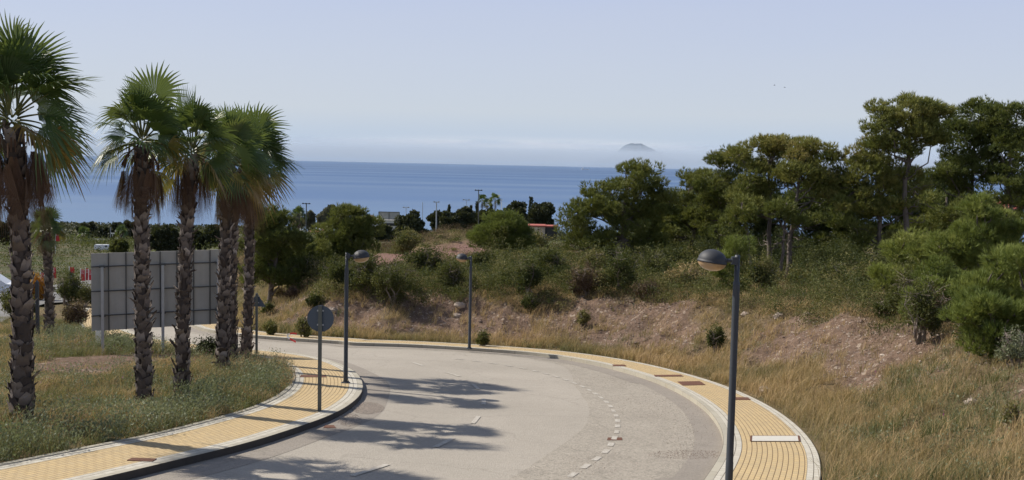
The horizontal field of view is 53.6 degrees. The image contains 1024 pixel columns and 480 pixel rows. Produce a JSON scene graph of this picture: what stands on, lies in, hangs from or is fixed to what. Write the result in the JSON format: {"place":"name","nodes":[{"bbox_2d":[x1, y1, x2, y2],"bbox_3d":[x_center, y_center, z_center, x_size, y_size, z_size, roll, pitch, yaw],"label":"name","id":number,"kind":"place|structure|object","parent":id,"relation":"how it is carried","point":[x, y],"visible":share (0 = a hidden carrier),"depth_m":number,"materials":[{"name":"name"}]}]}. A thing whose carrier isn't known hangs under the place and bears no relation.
{"place":"outdoors","nodes":[
{"label":"outdoors","id":0,"kind":"place"},
{"bbox_2d":[0,280,90,321],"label":"road","id":1,"kind":"structure","parent":0,"point":[41,302],"depth_m":60.72,"materials":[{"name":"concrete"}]},
{"bbox_2d":[0,308,362,479],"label":"pavement","id":2,"kind":"structure","parent":0,"point":[296,411],"depth_m":19.26,"materials":[{"name":"yellow tile"}]},
{"bbox_2d":[254,293,264,352],"bbox_3d":[-8.920,2.955,35.408,0.600,2.242,0.073,1,4,0],"label":"road sign","id":3,"kind":"object","parent":2,"relation":"on","point":[258,302],"visible":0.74,"depth_m":35.37,"materials":[{"name":"metal"}]},
{"bbox_2d":[307,305,333,410],"bbox_3d":[-4.327,2.699,22.832,0.600,2.467,0.073,1,4,0],"label":"road sign","id":4,"kind":"object","parent":2,"relation":"on","point":[320,319],"visible":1,"depth_m":22.79,"materials":[{"name":"metal"}]},
{"bbox_2d":[341,250,369,383],"bbox_3d":[-4.354,2.135,28.163,0.768,3.736,0.472,1,4,0],"label":"street lamp","id":5,"kind":"object","parent":2,"relation":"on","point":[360,256],"visible":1,"depth_m":28.09,"materials":[{"name":"metal"}]},
{"bbox_2d":[129,326,722,479],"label":"road","id":6,"kind":"structure","parent":0,"point":[446,414],"depth_m":22.48,"materials":[{"name":"grey asphalt"}]},
{"bbox_2d":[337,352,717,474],"bbox_3d":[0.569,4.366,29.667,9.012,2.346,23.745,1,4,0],"label":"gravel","id":7,"kind":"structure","parent":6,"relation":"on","point":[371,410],"depth_m":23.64,"materials":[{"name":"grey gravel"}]},
{"bbox_2d":[190,324,820,479],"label":"pavement","id":8,"kind":"structure","parent":0,"point":[774,461],"depth_m":25.74,"materials":[{"name":"yellow tile"}]},
{"bbox_2d":[456,253,472,348],"bbox_3d":[-1.944,2.493,41.405,0.743,3.894,0.504,1,4,0],"label":"street lamp","id":9,"kind":"object","parent":8,"relation":"on","point":[461,257],"visible":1,"depth_m":41.21,"materials":[{"name":"metal"}]},
{"bbox_2d":[697,249,739,479],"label":"street lamp","id":10,"kind":"object","parent":8,"relation":"on","point":[712,260],"visible":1,"depth_m":16.21,"materials":[{"name":"metal"}]},
{"bbox_2d":[750,435,800,441],"bbox_3d":[5.666,4.279,21.806,1.564,0.165,0.695,0,4,-14],"label":"inspection cover","id":11,"kind":"object","parent":8,"relation":"on","point":[774,438],"visible":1,"depth_m":21.78,"materials":[{"name":"concrete"}]},
{"bbox_2d":[0,226,1023,479],"bbox_3d":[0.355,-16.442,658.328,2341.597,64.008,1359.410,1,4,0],"label":"ground","id":12,"kind":"structure","parent":0,"point":[518,316],"depth_m":38.90,"materials":[{"name":"soil"}]},
{"bbox_2d":[0,284,39,314],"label":"shrub","id":13,"kind":"object","parent":12,"relation":"on","point":[5,298],"visible":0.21,"depth_m":45.67,"materials":[{"name":"green plant"}]},
{"bbox_2d":[35,280,39,335],"bbox_3d":[-17.223,2.613,36.778,0.110,2.379,0.090,1,4,0],"label":"metal post","id":14,"kind":"object","parent":12,"relation":"on","point":[37,311],"visible":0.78,"depth_m":36.72,"materials":[{"name":"metal"}]},
{"bbox_2d":[30,205,67,333],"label":"palm tree","id":15,"kind":"object","parent":12,"relation":"on","point":[48,295],"visible":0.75,"depth_m":37.80,"materials":[{"name":"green plant"}]},
{"bbox_2d":[0,8,100,422],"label":"palm tree","id":16,"kind":"object","parent":12,"relation":"on","point":[24,65],"visible":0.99,"depth_m":18.76,"materials":[{"name":"green plant"}]},
{"bbox_2d":[54,264,83,304],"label":"shrub","id":17,"kind":"object","parent":12,"relation":"on","point":[66,284],"visible":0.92,"depth_m":59.16,"materials":[{"name":"green plant"}]},
{"bbox_2d":[60,297,90,325],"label":"shrub","id":18,"kind":"object","parent":12,"relation":"on","point":[78,311],"visible":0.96,"depth_m":42.65,"materials":[{"name":"green plant"}]},
{"bbox_2d":[70,282,90,306],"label":"shrub","id":19,"kind":"object","parent":12,"relation":"on","point":[84,291],"visible":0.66,"depth_m":58.94,"materials":[{"name":"green plant"}]},
{"bbox_2d":[97,222,121,237],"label":"evergreen tree","id":20,"kind":"object","parent":12,"relation":"on","point":[106,230],"visible":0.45,"depth_m":419.35,"materials":[{"name":"green plant"}]},
{"bbox_2d":[108,239,129,252],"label":"evergreen tree","id":21,"kind":"object","parent":12,"relation":"on","point":[119,246],"visible":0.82,"depth_m":140.17,"materials":[{"name":"green plant"}]},
{"bbox_2d":[0,225,242,276],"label":"field scrub","id":22,"kind":"object","parent":12,"relation":"on","point":[91,243],"visible":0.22,"depth_m":221.36,"materials":[{"name":"green plant"}]},
{"bbox_2d":[86,61,201,402],"bbox_3d":[-8.168,-0.018,22.384,2.306,7.865,2.184,3,5,27],"label":"palm tree","id":23,"kind":"object","parent":12,"relation":"on","point":[145,181],"visible":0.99,"depth_m":22.18,"materials":[{"name":"green plant"}]},
{"bbox_2d":[0,315,298,462],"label":"herbs","id":24,"kind":"object","parent":12,"relation":"on","point":[193,394],"visible":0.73,"depth_m":21.54,"materials":[{"name":"green plant"}]},
{"bbox_2d":[0,314,302,462],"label":"grass","id":25,"kind":"structure","parent":12,"relation":"on","point":[46,385],"depth_m":24.37,"materials":[{"name":"green plant"}]},
{"bbox_2d":[91,249,220,353],"bbox_3d":[-12.011,2.311,34.630,4.376,3.920,0.279,-1,5,-23],"label":"billboard","id":26,"kind":"object","parent":12,"relation":"on","point":[112,286],"visible":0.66,"depth_m":34.54,"materials":[{"name":"metal"}]},
{"bbox_2d":[149,223,179,251],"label":"evergreen tree","id":27,"kind":"object","parent":12,"relation":"on","point":[165,237],"visible":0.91,"depth_m":149.66,"materials":[{"name":"green plant"}]},
{"bbox_2d":[143,85,243,395],"bbox_3d":[-7.659,0.131,24.041,2.523,7.704,2.066,1,4,0],"label":"palm tree","id":28,"kind":"object","parent":12,"relation":"on","point":[197,117],"visible":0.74,"depth_m":23.90,"materials":[{"name":"green plant"}]},
{"bbox_2d":[192,335,215,354],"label":"shrub","id":29,"kind":"object","parent":12,"relation":"on","point":[208,345],"visible":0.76,"depth_m":34.00,"materials":[{"name":"green plant"}]},
{"bbox_2d":[192,224,220,249],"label":"evergreen tree","id":30,"kind":"object","parent":12,"relation":"on","point":[209,232],"visible":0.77,"depth_m":149.65,"materials":[{"name":"green plant"}]},
{"bbox_2d":[192,102,276,369],"bbox_3d":[-7.923,0.075,28.492,2.575,7.873,2.235,1,4,0],"label":"palm tree","id":31,"kind":"object","parent":12,"relation":"on","point":[225,213],"visible":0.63,"depth_m":28.23,"materials":[{"name":"green plant"}]},
{"bbox_2d":[202,109,275,361],"bbox_3d":[-8.274,0.037,30.723,2.382,8.043,1.867,1,4,0],"label":"palm tree","id":32,"kind":"object","parent":12,"relation":"on","point":[234,321],"visible":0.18,"depth_m":30.69,"materials":[{"name":"green plant"}]},
{"bbox_2d":[207,100,301,361],"bbox_3d":[-8.166,-0.137,32.251,2.917,8.597,3.268,-3,6,-43],"label":"palm tree","id":33,"kind":"object","parent":12,"relation":"on","point":[264,117],"visible":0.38,"depth_m":32.07,"materials":[{"name":"green plant"}]},
{"bbox_2d":[236,250,286,325],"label":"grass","id":34,"kind":"structure","parent":12,"relation":"on","point":[263,294],"depth_m":59.32,"materials":[{"name":"green plant"}]},
{"bbox_2d":[261,317,277,334],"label":"shrub","id":35,"kind":"object","parent":12,"relation":"on","point":[269,327],"visible":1,"depth_m":44.21,"materials":[{"name":"green plant"}]},
{"bbox_2d":[237,201,318,303],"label":"pine tree","id":36,"kind":"object","parent":12,"relation":"on","point":[275,245],"visible":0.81,"depth_m":54.66,"materials":[{"name":"green plant"}]},
{"bbox_2d":[2,220,593,240],"bbox_3d":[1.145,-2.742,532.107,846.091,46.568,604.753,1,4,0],"label":"distant wood","id":37,"kind":"object","parent":12,"relation":"on","point":[67,225],"visible":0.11,"depth_m":588.61,"materials":[{"name":"green plant"}]},
{"bbox_2d":[294,314,311,336],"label":"shrub","id":38,"kind":"object","parent":12,"relation":"on","point":[302,326],"visible":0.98,"depth_m":43.66,"materials":[{"name":"green plant"}]},
{"bbox_2d":[280,236,334,265],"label":"pine tree","id":39,"kind":"object","parent":12,"relation":"on","point":[325,250],"visible":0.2,"depth_m":57.88,"materials":[{"name":"green plant"}]},
{"bbox_2d":[290,251,326,286],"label":"shrub","id":40,"kind":"object","parent":12,"relation":"on","point":[307,264],"visible":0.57,"depth_m":55.24,"materials":[{"name":"green plant"}]},
{"bbox_2d":[305,291,327,307],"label":"shrub","id":41,"kind":"object","parent":12,"relation":"on","point":[312,300],"visible":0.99,"depth_m":48.49,"materials":[{"name":"green plant"}]},
{"bbox_2d":[315,204,347,233],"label":"evergreen tree","id":42,"kind":"object","parent":12,"relation":"on","point":[321,217],"visible":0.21,"depth_m":557.93,"materials":[{"name":"green plant"}]},
{"bbox_2d":[317,255,354,287],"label":"shrub","id":43,"kind":"object","parent":12,"relation":"on","point":[336,270],"visible":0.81,"depth_m":49.48,"materials":[{"name":"green plant"}]},
{"bbox_2d":[310,202,385,263],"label":"pine tree","id":44,"kind":"object","parent":12,"relation":"on","point":[354,230],"visible":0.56,"depth_m":59.59,"materials":[{"name":"green plant"}]},
{"bbox_2d":[348,250,387,291],"bbox_3d":[-7.091,1.505,48.968,1.958,2.092,1.719,4,5,34],"label":"shrub","id":45,"kind":"object","parent":12,"relation":"on","point":[364,270],"visible":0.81,"depth_m":48.66,"materials":[{"name":"green plant"}]},
{"bbox_2d":[373,211,399,229],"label":"building","id":46,"kind":"structure","parent":12,"relation":"on","point":[389,217],"depth_m":331.77,"materials":[{"name":"white concrete"}]},
{"bbox_2d":[367,257,417,303],"bbox_3d":[-5.730,1.933,48.026,2.324,2.395,2.069,3,5,27],"label":"shrub","id":47,"kind":"object","parent":12,"relation":"on","point":[387,279],"visible":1,"depth_m":47.74,"materials":[{"name":"green plant"}]},
{"bbox_2d":[389,226,424,254],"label":"shrub","id":48,"kind":"object","parent":12,"relation":"on","point":[405,241],"visible":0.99,"depth_m":73.56,"materials":[{"name":"green plant"}]},
{"bbox_2d":[394,209,429,234],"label":"evergreen tree","id":49,"kind":"object","parent":12,"relation":"on","point":[413,220],"visible":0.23,"depth_m":169.43,"materials":[{"name":"green plant"}]},
{"bbox_2d":[402,238,446,270],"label":"shrub","id":50,"kind":"object","parent":12,"relation":"on","point":[423,257],"visible":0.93,"depth_m":54.79,"materials":[{"name":"green plant"}]},
{"bbox_2d":[431,253,467,289],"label":"shrub","id":51,"kind":"object","parent":12,"relation":"on","point":[453,271],"visible":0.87,"depth_m":49.48,"materials":[{"name":"green plant"}]},
{"bbox_2d":[438,206,475,229],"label":"evergreen tree","id":52,"kind":"object","parent":12,"relation":"on","point":[464,216],"visible":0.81,"depth_m":203.90,"materials":[{"name":"green plant"}]},
{"bbox_2d":[466,243,501,269],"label":"shrub","id":53,"kind":"object","parent":12,"relation":"on","point":[478,257],"visible":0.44,"depth_m":57.79,"materials":[{"name":"green plant"}]},
{"bbox_2d":[54,229,944,297],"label":"grass","id":54,"kind":"structure","parent":12,"relation":"on","point":[456,232],"depth_m":67.76,"materials":[{"name":"green plant"}]},
{"bbox_2d":[465,208,539,251],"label":"pine tree","id":55,"kind":"object","parent":12,"relation":"on","point":[517,228],"visible":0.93,"depth_m":71.54,"materials":[{"name":"green plant"}]},
{"bbox_2d":[0,309,1023,479],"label":"grass stalks","id":56,"kind":"object","parent":12,"relation":"on","point":[813,364],"depth_m":23.59,"materials":[{"name":"plant"}]},
{"bbox_2d":[496,200,528,222],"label":"evergreen tree","id":57,"kind":"object","parent":12,"relation":"on","point":[520,207],"visible":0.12,"depth_m":234.58,"materials":[{"name":"green plant"}]},
{"bbox_2d":[513,250,545,296],"bbox_3d":[0.697,1.662,47.869,1.317,2.442,1.485,-3,6,-45],"label":"shrub","id":58,"kind":"object","parent":12,"relation":"on","point":[529,274],"visible":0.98,"depth_m":47.70,"materials":[{"name":"green plant"}]},
{"bbox_2d":[519,293,540,310],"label":"shrub","id":59,"kind":"object","parent":12,"relation":"on","point":[525,302],"visible":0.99,"depth_m":46.98,"materials":[{"name":"green plant"}]},
{"bbox_2d":[54,221,1023,335],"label":"undergrowth","id":60,"kind":"object","parent":12,"relation":"on","point":[802,257],"visible":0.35,"depth_m":48.86,"materials":[{"name":"green plant"}]},
{"bbox_2d":[527,202,555,224],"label":"evergreen tree","id":61,"kind":"object","parent":12,"relation":"on","point":[542,213],"visible":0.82,"depth_m":223.96,"materials":[{"name":"green plant"}]},
{"bbox_2d":[529,238,578,279],"bbox_3d":[2.041,1.039,51.303,2.661,2.496,2.022,1,4,0],"label":"shrub","id":62,"kind":"object","parent":12,"relation":"on","point":[547,256],"visible":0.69,"depth_m":50.98,"materials":[{"name":"green plant"}]},
{"bbox_2d":[565,258,608,295],"bbox_3d":[3.507,1.805,47.444,2.000,1.903,1.537,1,4,0],"label":"shrub","id":63,"kind":"object","parent":12,"relation":"on","point":[583,283],"visible":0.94,"depth_m":47.24,"materials":[{"name":"green plant"}]},
{"bbox_2d":[576,245,613,270],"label":"shrub","id":64,"kind":"object","parent":12,"relation":"on","point":[590,256],"visible":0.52,"depth_m":56.30,"materials":[{"name":"green plant"}]},
{"bbox_2d":[237,222,957,361],"bbox_3d":[-1.166,3.235,60.124,63.819,8.992,72.451,1,4,0],"label":"dry brush","id":65,"kind":"object","parent":12,"relation":"on","point":[387,247],"visible":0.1,"depth_m":47.03,"materials":[{"name":"plant"}]},
{"bbox_2d":[588,242,629,260],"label":"shrub","id":66,"kind":"object","parent":12,"relation":"on","point":[608,249],"visible":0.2,"depth_m":58.55,"materials":[{"name":"green plant"}]},
{"bbox_2d":[596,242,642,290],"bbox_3d":[4.959,1.268,47.175,2.310,2.550,1.941,1,4,0],"label":"shrub","id":67,"kind":"object","parent":12,"relation":"on","point":[618,269],"visible":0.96,"depth_m":46.88,"materials":[{"name":"green plant"}]},
{"bbox_2d":[553,157,685,261],"bbox_3d":[6.488,-1.721,61.963,8.180,6.984,4.580,1,4,0],"label":"pine tree","id":68,"kind":"object","parent":12,"relation":"on","point":[624,214],"visible":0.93,"depth_m":61.41,"materials":[{"name":"green plant"}]},
{"bbox_2d":[236,271,1023,479],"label":"grass","id":69,"kind":"structure","parent":12,"relation":"on","point":[677,359],"depth_m":27.29,"materials":[{"name":"beige plant"}]},
{"bbox_2d":[629,277,658,297],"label":"shrub","id":70,"kind":"object","parent":12,"relation":"on","point":[643,287],"visible":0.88,"depth_m":45.66,"materials":[{"name":"green plant"}]},
{"bbox_2d":[271,287,1022,400],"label":"loose stones","id":71,"kind":"object","parent":12,"relation":"on","point":[860,320],"visible":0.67,"depth_m":41.49,"materials":[{"name":"stone"}]},
{"bbox_2d":[638,241,673,279],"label":"shrub","id":72,"kind":"object","parent":12,"relation":"on","point":[647,261],"visible":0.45,"depth_m":52.57,"materials":[{"name":"green plant"}]},
{"bbox_2d":[646,166,713,254],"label":"pine tree","id":73,"kind":"object","parent":12,"relation":"on","point":[674,232],"visible":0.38,"depth_m":67.69,"materials":[{"name":"green plant"}]},
{"bbox_2d":[664,258,708,287],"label":"shrub","id":74,"kind":"object","parent":12,"relation":"on","point":[676,272],"visible":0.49,"depth_m":47.57,"materials":[{"name":"green plant"}]},
{"bbox_2d":[705,322,726,352],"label":"shrub","id":75,"kind":"object","parent":12,"relation":"on","point":[716,338],"visible":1,"depth_m":38.06,"materials":[{"name":"green plant"}]},
{"bbox_2d":[679,143,755,248],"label":"pine tree","id":76,"kind":"object","parent":12,"relation":"on","point":[715,208],"visible":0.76,"depth_m":65.43,"materials":[{"name":"green plant"}]},
{"bbox_2d":[708,233,759,291],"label":"pine tree","id":77,"kind":"object","parent":12,"relation":"on","point":[734,245],"visible":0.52,"depth_m":47.90,"materials":[{"name":"green plant"}]},
{"bbox_2d":[706,192,764,263],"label":"pine tree","id":78,"kind":"object","parent":12,"relation":"on","point":[744,218],"visible":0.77,"depth_m":57.86,"materials":[{"name":"green plant"}]},
{"bbox_2d":[744,252,780,290],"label":"shrub","id":79,"kind":"object","parent":12,"relation":"on","point":[763,264],"visible":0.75,"depth_m":48.75,"materials":[{"name":"green plant"}]},
{"bbox_2d":[721,132,810,263],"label":"pine tree","id":80,"kind":"object","parent":12,"relation":"on","point":[761,166],"visible":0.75,"depth_m":59.48,"materials":[{"name":"green plant"}]},
{"bbox_2d":[736,176,799,249],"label":"pine tree","id":81,"kind":"object","parent":12,"relation":"on","point":[762,222],"visible":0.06,"depth_m":84.81,"materials":[{"name":"green plant"}]},
{"bbox_2d":[775,260,814,288],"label":"shrub","id":82,"kind":"object","parent":12,"relation":"on","point":[792,270],"visible":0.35,"depth_m":52.09,"materials":[{"name":"green plant"}]},
{"bbox_2d":[761,195,832,277],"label":"pine tree","id":83,"kind":"object","parent":12,"relation":"on","point":[773,207],"visible":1,"depth_m":56.62,"materials":[{"name":"green plant"}]},
{"bbox_2d":[767,135,857,276],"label":"pine tree","id":84,"kind":"object","parent":12,"relation":"on","point":[801,165],"visible":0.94,"depth_m":57.36,"materials":[{"name":"green plant"}]},
{"bbox_2d":[782,177,847,252],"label":"pine tree","id":85,"kind":"object","parent":12,"relation":"on","point":[823,230],"visible":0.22,"depth_m":82.81,"materials":[{"name":"green plant"}]},
{"bbox_2d":[813,255,851,288],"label":"shrub","id":86,"kind":"object","parent":12,"relation":"on","point":[829,269],"visible":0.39,"depth_m":45.89,"materials":[{"name":"green plant"}]},
{"bbox_2d":[823,188,876,248],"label":"pine tree","id":87,"kind":"object","parent":12,"relation":"on","point":[831,223],"visible":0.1,"depth_m":79.39,"materials":[{"name":"green plant"}]},
{"bbox_2d":[855,244,902,269],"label":"shrub","id":88,"kind":"object","parent":12,"relation":"on","point":[879,260],"visible":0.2,"depth_m":52.92,"materials":[{"name":"green plant"}]},
{"bbox_2d":[826,129,934,260],"bbox_3d":[20.674,-1.859,57.071,6.053,8.747,3.634,1,4,0],"label":"pine tree","id":89,"kind":"object","parent":12,"relation":"on","point":[863,199],"visible":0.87,"depth_m":56.37,"materials":[{"name":"green plant"}]},
{"bbox_2d":[872,296,899,318],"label":"shrub","id":90,"kind":"object","parent":12,"relation":"on","point":[878,305],"visible":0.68,"depth_m":33.46,"materials":[{"name":"green plant"}]},
{"bbox_2d":[883,257,924,320],"bbox_3d":[12.701,1.605,32.492,1.540,2.164,1.260,2,4,15],"label":"shrub","id":91,"kind":"object","parent":12,"relation":"on","point":[902,281],"visible":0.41,"depth_m":32.47,"materials":[{"name":"green plant"}]},
{"bbox_2d":[857,90,958,263],"bbox_3d":[21.619,-2.809,55.893,5.762,10.946,4.129,1,4,0],"label":"pine tree","id":92,"kind":"object","parent":12,"relation":"on","point":[923,117],"visible":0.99,"depth_m":55.09,"materials":[{"name":"green plant"}]},
{"bbox_2d":[865,226,957,296],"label":"pine tree","id":93,"kind":"object","parent":12,"relation":"on","point":[912,245],"visible":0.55,"depth_m":35.96,"materials":[{"name":"green plant"}]},
{"bbox_2d":[871,177,963,250],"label":"pine tree","id":94,"kind":"object","parent":12,"relation":"on","point":[896,224],"visible":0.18,"depth_m":77.06,"materials":[{"name":"green plant"}]},
{"bbox_2d":[892,271,944,344],"bbox_3d":[11.584,1.955,28.727,1.485,2.168,1.213,-1,5,-26],"label":"shrub","id":95,"kind":"object","parent":12,"relation":"on","point":[922,306],"visible":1,"depth_m":28.58,"materials":[{"name":"green plant"}]},
{"bbox_2d":[895,254,977,324],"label":"pine tree","id":96,"kind":"object","parent":12,"relation":"on","point":[935,276],"visible":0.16,"depth_m":31.20,"materials":[{"name":"green plant"}]},
{"bbox_2d":[902,189,991,254],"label":"pine tree","id":97,"kind":"object","parent":12,"relation":"on","point":[935,219],"visible":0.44,"depth_m":59.58,"materials":[{"name":"green plant"}]},
{"bbox_2d":[948,321,986,357],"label":"shrub","id":98,"kind":"object","parent":12,"relation":"on","point":[958,336],"visible":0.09,"depth_m":25.21,"materials":[{"name":"green plant"}]},
{"bbox_2d":[920,95,1023,245],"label":"pine tree","id":99,"kind":"object","parent":12,"relation":"on","point":[954,170],"visible":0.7,"depth_m":65.06,"materials":[{"name":"green plant"}]},
{"bbox_2d":[920,191,1023,282],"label":"pine tree","id":100,"kind":"object","parent":12,"relation":"on","point":[995,225],"visible":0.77,"depth_m":32.78,"materials":[{"name":"green plant"}]},
{"bbox_2d":[936,281,1023,361],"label":"pine tree","id":101,"kind":"object","parent":12,"relation":"on","point":[991,317],"visible":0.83,"depth_m":23.97,"materials":[{"name":"green plant"}]},
{"bbox_2d":[943,240,1023,327],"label":"pine tree","id":102,"kind":"object","parent":12,"relation":"on","point":[1011,256],"visible":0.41,"depth_m":26.80,"materials":[{"name":"green plant"}]},
{"bbox_2d":[944,188,1023,235],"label":"pine tree","id":103,"kind":"object","parent":12,"relation":"on","point":[1018,210],"visible":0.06,"depth_m":79.32,"materials":[{"name":"green plant"}]},
{"bbox_2d":[968,99,1023,215],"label":"pine tree","id":104,"kind":"object","parent":12,"relation":"on","point":[1013,183],"visible":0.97,"depth_m":63.31,"materials":[{"name":"green plant"}]},
{"bbox_2d":[994,324,1023,369],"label":"shrub","id":105,"kind":"object","parent":12,"relation":"on","point":[1014,348],"visible":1,"depth_m":22.80,"materials":[{"name":"green plant"}]},
{"bbox_2d":[1001,399,1023,430],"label":"shrub","id":106,"kind":"object","parent":12,"relation":"on","point":[1012,408],"visible":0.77,"depth_m":17.53,"materials":[{"name":"green plant"}]},
{"bbox_2d":[0,154,1023,241],"bbox_3d":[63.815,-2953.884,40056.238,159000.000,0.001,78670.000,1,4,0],"label":"sea","id":107,"kind":"structure","parent":0,"point":[375,188],"depth_m":2307.02,"materials":[{"name":"liquid"}]},
{"bbox_2d":[0,0,1023,172],"label":"sky","id":108,"kind":"structure","parent":0,"point":[515,82],"materials":[{"name":"blue"}]},
{"bbox_2d":[583,143,695,168],"bbox_3d":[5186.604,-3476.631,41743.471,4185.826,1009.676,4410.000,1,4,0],"label":"mountain","id":109,"kind":"structure","parent":0,"point":[627,152],"depth_m":41037.12,"materials":[{"name":"grey stone"}]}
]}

